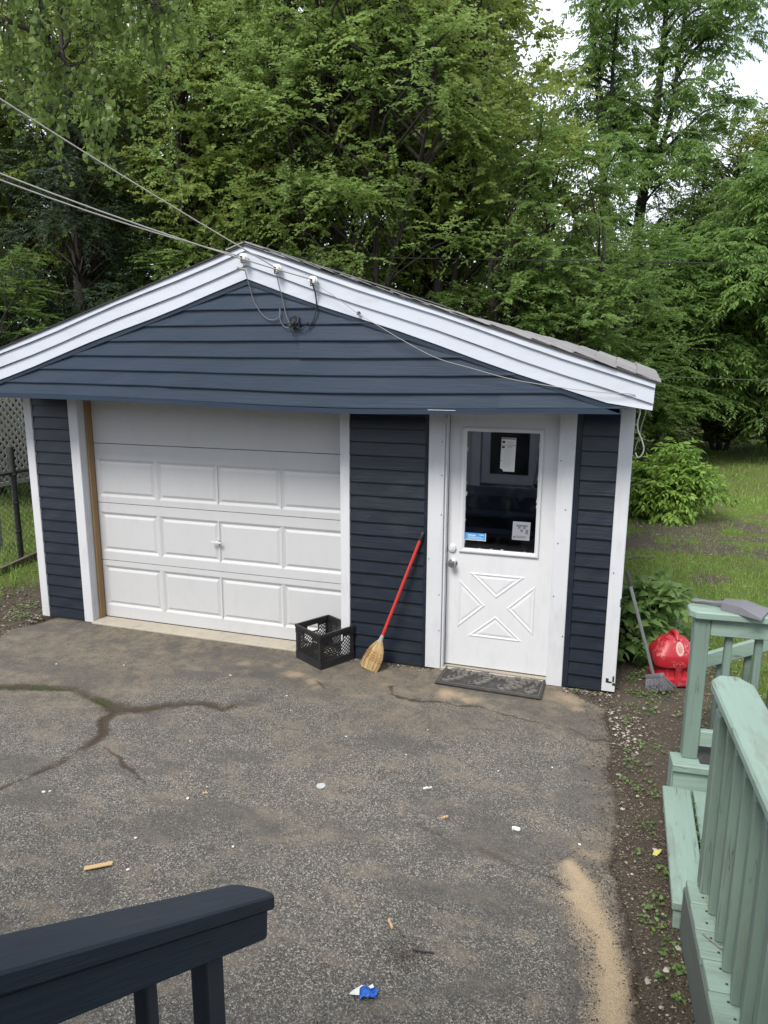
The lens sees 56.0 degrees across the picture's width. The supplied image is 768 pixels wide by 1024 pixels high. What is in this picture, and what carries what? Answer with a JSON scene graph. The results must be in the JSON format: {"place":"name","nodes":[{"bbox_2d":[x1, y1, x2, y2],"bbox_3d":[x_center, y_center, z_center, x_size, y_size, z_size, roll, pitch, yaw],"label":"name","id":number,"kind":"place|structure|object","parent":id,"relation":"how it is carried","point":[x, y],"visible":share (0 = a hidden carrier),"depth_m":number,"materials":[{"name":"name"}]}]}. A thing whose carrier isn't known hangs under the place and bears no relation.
{"place":"outdoors","nodes":[
{"label":"outdoors","id":0,"kind":"place"},
{"bbox_2d":[0,475,39,603],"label":"grass","id":1,"kind":"structure","parent":0,"point":[12,540],"depth_m":9.56,"materials":[{"name":"green plant"}]},
{"bbox_2d":[0,617,645,1023],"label":"driveway","id":2,"kind":"structure","parent":0,"point":[456,883],"depth_m":3.80,"materials":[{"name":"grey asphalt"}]},
{"bbox_2d":[84,861,112,870],"bbox_3d":[-1.363,1.688,3.446,0.130,0.006,0.027,-4,12,-19],"label":"wood strip","id":3,"kind":"object","parent":2,"relation":"on","point":[98,865],"visible":1,"depth_m":3.44,"materials":[{"name":"beige wood"}]},
{"bbox_2d":[0,885,274,1023],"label":"navy stair rail","id":4,"kind":"object","parent":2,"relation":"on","point":[57,973],"visible":1,"depth_m":1.44,"materials":[{"name":"paint"}]},
{"bbox_2d":[45,617,294,655],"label":"wall foot litter","id":5,"kind":"object","parent":2,"relation":"on","point":[172,635],"depth_m":6.36,"materials":[{"name":"soil"}]},
{"bbox_2d":[316,783,325,788],"bbox_3d":[-0.359,1.560,4.112,0.052,0.005,0.051,4,12,18],"label":"pale disc","id":6,"kind":"object","parent":2,"relation":"on","point":[320,785],"visible":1,"depth_m":4.11,"materials":[{"name":"white"}]},
{"bbox_2d":[295,615,354,669],"bbox_3d":[-0.481,1.052,5.873,0.349,0.285,0.349,-10,16,-41],"label":"milk crate","id":7,"kind":"object","parent":2,"relation":"on","point":[326,640],"visible":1,"depth_m":5.80,"materials":[{"name":"black plastic"}]},
{"bbox_2d":[349,984,378,998],"bbox_3d":[-0.078,1.831,2.760,0.114,0.023,0.060,0,12,1],"label":"candy wrapper","id":8,"kind":"object","parent":2,"relation":"on","point":[371,990],"visible":1,"depth_m":2.76,"materials":[{"name":"blue plastic"}]},
{"bbox_2d":[388,918,393,928],"bbox_3d":[0.028,1.768,3.104,0.014,0.009,0.055,-3,12,-18],"label":"wood chip","id":9,"kind":"object","parent":2,"relation":"on","point":[390,924],"visible":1,"depth_m":3.10,"materials":[{"name":"beige wood"}]},
{"bbox_2d":[360,532,423,672],"bbox_3d":[0.058,0.710,5.574,0.497,1.127,0.114,0,12,0],"label":"broom","id":10,"kind":"object","parent":2,"relation":"on","point":[372,659],"visible":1,"depth_m":5.62,"materials":[{"name":"red paint"}]},
{"bbox_2d":[365,922,434,978],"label":"soil crumbs","id":11,"kind":"object","parent":2,"relation":"on","point":[404,952],"visible":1,"depth_m":2.96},
{"bbox_2d":[413,949,433,953],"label":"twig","id":12,"kind":"object","parent":2,"relation":"on","point":[422,951],"visible":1,"depth_m":2.95,"materials":[{"name":"wood"}]},
{"bbox_2d":[348,659,619,700],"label":"wall foot litter","id":13,"kind":"object","parent":2,"relation":"on","point":[356,660],"depth_m":5.51,"materials":[{"name":"soil"}]},
{"bbox_2d":[435,665,545,699],"bbox_3d":[0.808,1.278,5.455,0.793,0.026,0.335,4,12,19],"label":"door mat","id":14,"kind":"object","parent":2,"relation":"on","point":[519,686],"depth_m":5.42,"materials":[{"name":"grey rubber"}]},
{"bbox_2d":[512,826,519,830],"bbox_3d":[0.685,1.640,3.742,0.042,0.009,0.030,3,12,12],"label":"paper scrap","id":15,"kind":"object","parent":2,"relation":"on","point":[515,828],"visible":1,"depth_m":3.74,"materials":[{"name":"white paper"}]},
{"bbox_2d":[522,846,680,1023],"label":"soil crumbs","id":16,"kind":"object","parent":2,"relation":"on","point":[630,999],"visible":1,"depth_m":3.01,"materials":[{"name":"brown soil"}]},
{"bbox_2d":[0,423,767,1023],"bbox_3d":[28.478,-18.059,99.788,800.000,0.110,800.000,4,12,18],"label":"ground","id":17,"kind":"structure","parent":0,"point":[670,705],"depth_m":5.27,"materials":[{"name":"green plant"}]},
{"bbox_2d":[0,398,29,549],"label":"lattice fence","id":18,"kind":"object","parent":17,"relation":"on","point":[17,412],"visible":0.11,"depth_m":9.28,"materials":[{"name":"grey wood"}]},
{"bbox_2d":[0,445,36,562],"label":"chain link fence","id":19,"kind":"object","parent":17,"relation":"on","point":[12,474],"visible":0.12,"depth_m":8.63,"materials":[{"name":"metal"}]},
{"bbox_2d":[0,551,36,574],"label":"edging board","id":20,"kind":"object","parent":17,"relation":"on","point":[20,561],"visible":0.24,"depth_m":8.44,"materials":[{"name":"grey wood"}]},
{"bbox_2d":[0,579,38,625],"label":"gravel","id":21,"kind":"structure","parent":17,"relation":"on","point":[18,611],"depth_m":6.86,"materials":[{"name":"grey gravel"}]},
{"bbox_2d":[0,577,45,635],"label":"soil crumbs","id":22,"kind":"object","parent":17,"relation":"on","point":[40,618],"visible":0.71,"depth_m":7.03,"materials":[{"name":"brown soil"}]},
{"bbox_2d":[0,11,47,450],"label":"spruce tree","id":23,"kind":"object","parent":17,"relation":"on","point":[12,247],"depth_m":17.40,"materials":[{"name":"green plant"}]},
{"bbox_2d":[0,81,63,310],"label":"maple tree","id":24,"kind":"object","parent":17,"relation":"on","point":[8,215],"visible":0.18,"depth_m":14.92,"materials":[{"name":"green plant"}]},
{"bbox_2d":[0,242,66,495],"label":"leafy shrub","id":25,"kind":"object","parent":17,"relation":"on","point":[5,301],"visible":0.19,"depth_m":12.21,"materials":[{"name":"green plant"}]},
{"bbox_2d":[0,0,176,336],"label":"maple tree","id":26,"kind":"object","parent":17,"relation":"on","point":[9,138],"visible":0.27,"depth_m":14.62,"materials":[{"name":"green plant"}]},
{"bbox_2d":[1,1,179,327],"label":"spruce tree","id":27,"kind":"object","parent":17,"relation":"on","point":[146,278],"depth_m":16.93,"materials":[{"name":"green plant"}]},
{"bbox_2d":[0,0,183,282],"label":"elm tree","id":28,"kind":"object","parent":17,"relation":"on","point":[72,47],"depth_m":18.55,"materials":[{"name":"green plant"}]},
{"bbox_2d":[0,0,195,443],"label":"spruce tree","id":29,"kind":"object","parent":17,"relation":"on","point":[80,262],"visible":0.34,"depth_m":13.37,"materials":[{"name":"green plant"}]},
{"bbox_2d":[0,0,198,186],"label":"birch tree","id":30,"kind":"object","parent":17,"relation":"on","point":[146,26],"visible":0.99,"depth_m":7.03,"materials":[{"name":"green plant"}]},
{"bbox_2d":[88,231,230,305],"bbox_3d":[-3.725,-3.023,14.351,4.574,4.974,4.245,-1,12,-6],"label":"leafy shrub","id":31,"kind":"object","parent":17,"relation":"on","point":[166,263],"visible":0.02,"depth_m":13.21,"materials":[{"name":"green plant"}]},
{"bbox_2d":[47,0,302,279],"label":"elm tree","id":32,"kind":"object","parent":17,"relation":"on","point":[165,96],"visible":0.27,"depth_m":13.17,"materials":[{"name":"green plant"}]},
{"bbox_2d":[77,0,349,276],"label":"maple tree","id":33,"kind":"object","parent":17,"relation":"on","point":[143,96],"visible":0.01,"depth_m":17.15,"materials":[{"name":"green plant"}]},
{"bbox_2d":[169,0,392,284],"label":"elm tree","id":34,"kind":"object","parent":17,"relation":"on","point":[254,114],"depth_m":17.93,"materials":[{"name":"green plant"}]},
{"bbox_2d":[107,0,465,288],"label":"maple tree","id":35,"kind":"object","parent":17,"relation":"on","point":[293,218],"visible":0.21,"depth_m":13.27,"materials":[{"name":"green plant"}]},
{"bbox_2d":[186,0,440,277],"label":"forked tree","id":36,"kind":"object","parent":17,"relation":"on","point":[253,55],"visible":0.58,"depth_m":12.26,"materials":[{"name":"green plant"}]},
{"bbox_2d":[0,241,661,691],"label":"garage","id":37,"kind":"structure","parent":17,"relation":"on","point":[214,453],"depth_m":5.56,"materials":[{"name":"blue wood"}]},
{"bbox_2d":[90,400,340,644],"bbox_3d":[-1.464,0.000,6.229,2.451,2.164,0.089,4,12,18],"label":"garage door","id":38,"kind":"structure","parent":37,"relation":"in","point":[211,518],"depth_m":6.23,"materials":[{"name":"white metal"}]},
{"bbox_2d":[239,253,247,262],"bbox_3d":[-0.973,-1.757,4.996,0.056,0.065,0.074,4,12,18],"label":"wire insulator","id":39,"kind":"object","parent":37,"relation":"attached to","point":[243,255],"visible":0.87,"depth_m":4.97,"materials":[{"name":"white ceramic"}]},
{"bbox_2d":[0,179,239,256],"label":"overhead cable","id":40,"kind":"object","parent":39,"relation":"attached to","point":[105,216],"visible":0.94,"depth_m":4.51,"materials":[{"name":"grey rubber"}]},
{"bbox_2d":[242,260,290,327],"bbox_3d":[-0.806,-1.516,5.035,0.349,0.455,0.064,1,12,6],"label":"dangling wire","id":41,"kind":"object","parent":39,"relation":"hanging from","point":[256,305],"visible":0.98,"depth_m":5.05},
{"bbox_2d":[273,264,281,273],"bbox_3d":[-0.733,-1.662,4.936,0.056,0.065,0.074,4,12,18],"label":"wire insulator","id":42,"kind":"object","parent":37,"relation":"attached to","point":[277,266],"visible":0.86,"depth_m":4.91,"materials":[{"name":"white ceramic"}]},
{"bbox_2d":[0,98,273,266],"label":"overhead cable","id":43,"kind":"object","parent":42,"relation":"attached to","point":[132,181],"visible":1,"depth_m":4.39,"materials":[{"name":"grey rubber"}]},
{"bbox_2d":[275,271,293,330],"bbox_3d":[-0.693,-1.454,4.996,0.121,0.398,0.048,-4,13,-21],"label":"dangling wire","id":44,"kind":"object","parent":42,"relation":"hanging from","point":[282,297],"visible":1,"depth_m":5.00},
{"bbox_2d":[288,315,308,336],"bbox_3d":[-0.596,-1.287,5.005,0.156,0.146,0.061,4,12,18],"label":"service bracket","id":45,"kind":"object","parent":37,"relation":"attached to","point":[294,322],"visible":1,"depth_m":5.00,"materials":[{"name":"metal"}]},
{"bbox_2d":[308,276,317,285],"bbox_3d":[-0.479,-1.560,4.873,0.056,0.065,0.074,4,12,18],"label":"wire insulator","id":46,"kind":"object","parent":37,"relation":"attached to","point":[313,279],"visible":0.98,"depth_m":4.85,"materials":[{"name":"white ceramic"}]},
{"bbox_2d":[0,173,310,279],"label":"overhead cable","id":47,"kind":"object","parent":46,"relation":"attached to","point":[240,268],"visible":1,"depth_m":4.39,"materials":[{"name":"grey rubber"}]},
{"bbox_2d":[308,283,316,325],"bbox_3d":[-0.485,-1.417,4.936,0.057,0.277,0.110,-6,13,-27],"label":"dangling wire","id":48,"kind":"object","parent":46,"relation":"hanging from","point":[316,305],"visible":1,"depth_m":4.94,"materials":[{"name":"metal"}]},
{"bbox_2d":[314,283,635,396],"bbox_3d":[0.535,-1.122,4.645,2.118,0.733,0.032,4,12,16],"label":"loose cord","id":49,"kind":"object","parent":46,"relation":"hanging from","point":[469,367],"visible":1,"depth_m":4.67,"materials":[{"name":"grey rubber"}]},
{"bbox_2d":[445,414,559,675],"bbox_3d":[0.864,0.242,5.410,0.796,2.014,0.112,4,12,18],"label":"entry door","id":50,"kind":"structure","parent":37,"relation":"in","point":[498,602],"depth_m":5.47,"materials":[{"name":"white paint"}]},
{"bbox_2d":[635,409,643,457],"bbox_3d":[1.743,-0.542,4.895,0.061,0.355,0.010,4,12,18],"label":"white cord loop","id":51,"kind":"object","parent":37,"relation":"hanging from","point":[639,435],"visible":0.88,"depth_m":4.90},
{"bbox_2d":[635,411,645,449],"bbox_3d":[1.742,-0.568,4.901,0.058,0.306,0.006,4,12,18],"label":"thin tan cord","id":52,"kind":"object","parent":37,"relation":"hanging from","point":[640,430],"visible":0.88,"depth_m":4.90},
{"bbox_2d":[227,0,521,287],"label":"forked tree","id":53,"kind":"object","parent":17,"relation":"on","point":[370,193],"visible":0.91,"depth_m":11.77,"materials":[{"name":"green plant"}]},
{"bbox_2d":[0,533,767,1004],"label":"ground weeds","id":54,"kind":"object","parent":17,"relation":"on","point":[666,951],"visible":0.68,"depth_m":4.14,"materials":[{"name":"green plant"}]},
{"bbox_2d":[240,0,581,324],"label":"elm tree","id":55,"kind":"object","parent":17,"relation":"on","point":[394,286],"visible":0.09,"depth_m":14.37,"materials":[{"name":"green plant"}]},
{"bbox_2d":[336,0,544,296],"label":"elm tree","id":56,"kind":"object","parent":17,"relation":"on","point":[413,279],"depth_m":17.01,"materials":[{"name":"green plant"}]},
{"bbox_2d":[298,0,600,330],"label":"maple tree","id":57,"kind":"object","parent":17,"relation":"on","point":[510,48],"visible":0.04,"depth_m":17.24,"materials":[{"name":"green plant"}]},
{"bbox_2d":[293,0,613,339],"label":"maple tree","id":58,"kind":"object","parent":17,"relation":"on","point":[479,179],"visible":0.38,"depth_m":12.85,"materials":[{"name":"green plant"}]},
{"bbox_2d":[460,235,640,409],"bbox_3d":[3.507,-3.677,16.634,4.732,5.177,6.318,6,13,24],"label":"ash sapling","id":59,"kind":"object","parent":17,"relation":"on","point":[555,284],"visible":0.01,"depth_m":15.96,"materials":[{"name":"green plant"}]},
{"bbox_2d":[422,76,696,454],"bbox_3d":[2.929,-3.675,12.949,4.574,6.964,4.245,-8,14,-36],"label":"tree","id":60,"kind":"object","parent":17,"relation":"on","point":[542,320],"visible":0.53,"depth_m":12.41,"materials":[{"name":"green plant"}]},
{"bbox_2d":[485,222,656,322],"bbox_3d":[4.979,-4.701,19.185,5.094,5.827,5.488,5,13,21],"label":"leafy shrub","id":61,"kind":"object","parent":17,"relation":"on","point":[602,244],"depth_m":18.23,"materials":[{"name":"green plant"}]},
{"bbox_2d":[537,0,703,248],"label":"ash tree","id":62,"kind":"object","parent":17,"relation":"on","point":[602,55],"visible":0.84,"depth_m":19.29,"materials":[{"name":"green plant"}]},
{"bbox_2d":[549,664,694,1023],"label":"soil crumbs","id":63,"kind":"object","parent":17,"relation":"on","point":[658,962],"visible":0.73,"depth_m":3.50,"materials":[{"name":"brown soil"}]},
{"bbox_2d":[653,849,661,855],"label":"fallen leaf","id":64,"kind":"object","parent":63,"relation":"on","point":[656,852],"visible":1,"depth_m":3.55,"materials":[{"name":"yellow plant"}]},
{"bbox_2d":[536,210,726,459],"bbox_3d":[4.950,-3.548,15.772,4.670,5.543,5.031,-6,13,-26],"label":"leafy shrub","id":65,"kind":"object","parent":17,"relation":"on","point":[643,332],"visible":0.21,"depth_m":14.92,"materials":[{"name":"green plant"}]},
{"bbox_2d":[594,693,681,1015],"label":"gravel","id":66,"kind":"structure","parent":17,"relation":"on","point":[647,979],"depth_m":4.46,"materials":[{"name":"grey gravel"}]},
{"bbox_2d":[626,555,654,558],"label":"fallen branch","id":67,"kind":"object","parent":17,"relation":"on","point":[640,556],"visible":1,"depth_m":8.92,"materials":[{"name":"brown wood"}]},
{"bbox_2d":[625,570,677,692],"bbox_3d":[1.949,0.891,5.271,0.426,0.962,0.219,4,12,18],"label":"broom","id":68,"kind":"object","parent":17,"relation":"on","point":[660,682],"visible":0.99,"depth_m":5.29,"materials":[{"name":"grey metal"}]},
{"bbox_2d":[617,572,692,669],"bbox_3d":[2.090,0.956,5.898,0.869,0.914,0.944,4,12,18],"label":"tall weed","id":69,"kind":"object","parent":17,"relation":"on","point":[661,603],"visible":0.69,"depth_m":5.77,"materials":[{"name":"green plant"}]},
{"bbox_2d":[619,568,697,660],"bbox_3d":[2.315,0.880,6.102,0.711,0.880,0.876,-1,12,-8],"label":"tall weed","id":70,"kind":"object","parent":17,"relation":"on","point":[681,629],"visible":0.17,"depth_m":5.99,"materials":[{"name":"green plant"}]},
{"bbox_2d":[559,0,767,264],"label":"ash tree","id":71,"kind":"object","parent":17,"relation":"on","point":[706,27],"visible":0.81,"depth_m":19.32,"materials":[{"name":"green plant"}]},
{"bbox_2d":[647,629,689,686],"bbox_3d":[2.194,1.089,5.487,0.318,0.407,0.278,1,12,4],"label":"gas can","id":72,"kind":"object","parent":17,"relation":"on","point":[669,652],"visible":0.81,"depth_m":5.39,"materials":[{"name":"red plastic"}]},
{"bbox_2d":[590,219,767,449],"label":"ash sapling","id":73,"kind":"object","parent":17,"relation":"on","point":[702,278],"visible":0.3,"depth_m":16.05,"materials":[{"name":"green plant"}]},
{"bbox_2d":[646,365,711,442],"bbox_3d":[8.295,-3.915,22.372,4.630,3.553,6.562,-8,14,-35],"label":"leafy shrub","id":74,"kind":"object","parent":17,"relation":"on","point":[651,438],"depth_m":21.97,"materials":[{"name":"green plant"}]},
{"bbox_2d":[628,191,731,376],"bbox_3d":[8.125,-6.096,20.432,4.882,5.685,5.260,-8,14,-35],"label":"leafy shrub","id":75,"kind":"object","parent":17,"relation":"on","point":[685,215],"visible":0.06,"depth_m":19.62,"materials":[{"name":"green plant"}]},
{"bbox_2d":[662,785,705,928],"bbox_3d":[1.921,1.673,3.323,1.168,0.138,0.919,4,12,18],"label":"step","id":76,"kind":"object","parent":17,"relation":"on","point":[683,852],"visible":0.4,"depth_m":3.48,"materials":[{"name":"green paint"}]},
{"bbox_2d":[691,795,700,850],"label":"gap weeds","id":77,"kind":"object","parent":76,"relation":"on","point":[696,824],"visible":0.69,"depth_m":3.57,"materials":[{"name":"green plant"}]},
{"bbox_2d":[628,437,741,526],"bbox_3d":[4.582,-0.328,11.379,1.909,1.704,1.704,4,12,18],"label":"garden bush","id":78,"kind":"object","parent":17,"relation":"on","point":[682,488],"visible":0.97,"depth_m":10.97,"materials":[{"name":"green plant"}]},
{"bbox_2d":[666,752,708,797],"bbox_3d":[2.204,1.491,3.856,1.300,0.282,0.284,3,12,14],"label":"green landing","id":79,"kind":"object","parent":17,"relation":"on","point":[690,774],"visible":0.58,"depth_m":3.87,"materials":[{"name":"paint"}]},
{"bbox_2d":[697,746,710,764],"bbox_3d":[2.052,1.340,3.860,0.705,0.006,0.190,3,12,14],"label":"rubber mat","id":80,"kind":"object","parent":79,"relation":"on","point":[704,753],"visible":0.25,"depth_m":3.93,"materials":[{"name":"grey rubber"}]},
{"bbox_2d":[680,603,767,758],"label":"green railing","id":81,"kind":"object","parent":79,"relation":"on","point":[708,620],"visible":0.81,"depth_m":3.78,"materials":[{"name":"paint"}]},
{"bbox_2d":[691,598,767,620],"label":"dustpan","id":82,"kind":"object","parent":81,"relation":"on","point":[746,608],"visible":1,"depth_m":3.69,"materials":[{"name":"grey plastic"}]},
{"bbox_2d":[625,104,767,439],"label":"elm tree","id":83,"kind":"object","parent":17,"relation":"on","point":[718,163],"visible":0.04,"depth_m":21.55,"materials":[{"name":"green plant"}]},
{"bbox_2d":[629,511,767,736],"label":"dead leaves","id":84,"kind":"object","parent":17,"relation":"on","point":[671,729],"visible":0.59,"depth_m":8.73,"materials":[{"name":"brown plant"}]},
{"bbox_2d":[679,880,739,1023],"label":"green deck","id":85,"kind":"structure","parent":17,"relation":"on","point":[709,980],"depth_m":2.64,"materials":[{"name":"paint"}]},
{"bbox_2d":[702,934,722,950],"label":"twig","id":86,"kind":"object","parent":85,"relation":"on","point":[712,942],"visible":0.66,"depth_m":2.65,"materials":[{"name":"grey wood"}]},
{"bbox_2d":[697,676,767,1023],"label":"picket railing","id":87,"kind":"object","parent":85,"relation":"on","point":[732,879],"visible":1,"depth_m":2.44,"materials":[{"name":"green paint"}]},
{"bbox_2d":[653,348,767,450],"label":"leafy shrub","id":88,"kind":"object","parent":17,"relation":"on","point":[719,431],"visible":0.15,"depth_m":20.02,"materials":[{"name":"green plant"}]},
{"bbox_2d":[674,153,767,446],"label":"leafy shrub","id":89,"kind":"object","parent":17,"relation":"on","point":[766,434],"visible":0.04,"depth_m":18.64,"materials":[{"name":"green plant"}]},
{"bbox_2d":[682,133,767,438],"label":"ash sapling","id":90,"kind":"object","parent":17,"relation":"on","point":[736,234],"visible":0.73,"depth_m":15.95,"materials":[{"name":"green plant"}]},
{"bbox_2d":[707,639,767,729],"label":"stair railing","id":91,"kind":"object","parent":17,"relation":"on","point":[744,649],"visible":0.2,"depth_m":4.34,"materials":[{"name":"green paint"}]},
{"bbox_2d":[725,98,767,240],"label":"maple tree","id":92,"kind":"object","parent":17,"relation":"on","point":[764,122],"visible":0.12,"depth_m":18.46,"materials":[{"name":"green plant"}]},
{"bbox_2d":[727,386,767,451],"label":"leafy shrub","id":93,"kind":"object","parent":17,"relation":"on","point":[763,441],"visible":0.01,"depth_m":20.42,"materials":[{"name":"green plant"}]},
{"bbox_2d":[0,0,767,324],"label":"sky","id":94,"kind":"structure","parent":0,"point":[750,76],"materials":[{"name":"white"}]},
{"bbox_2d":[9,249,767,263],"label":"overhead wire","id":95,"kind":"object","parent":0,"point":[484,259],"visible":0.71,"depth_m":11.57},
{"bbox_2d":[623,493,767,705],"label":"grass","id":96,"kind":"structure","parent":0,"point":[686,572],"depth_m":8.67,"materials":[{"name":"green plant"}]},
{"bbox_2d":[631,436,767,508],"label":"grass","id":97,"kind":"structure","parent":0,"point":[749,477],"depth_m":16.80,"materials":[{"name":"green plant"}]},
{"bbox_2d":[667,376,748,379],"bbox_3d":[10.583,-2.490,12.484,11.422,0.531,0.006,5,13,21],"label":"clothes line","id":98,"kind":"object","parent":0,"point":[712,378],"visible":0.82,"depth_m":14.12,"materials":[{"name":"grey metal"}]},
{"bbox_2d":[653,106,767,365],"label":"tree","id":99,"kind":"object","parent":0,"point":[718,175],"visible":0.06,"depth_m":19.54,"materials":[{"name":"green plant"}]}
]}

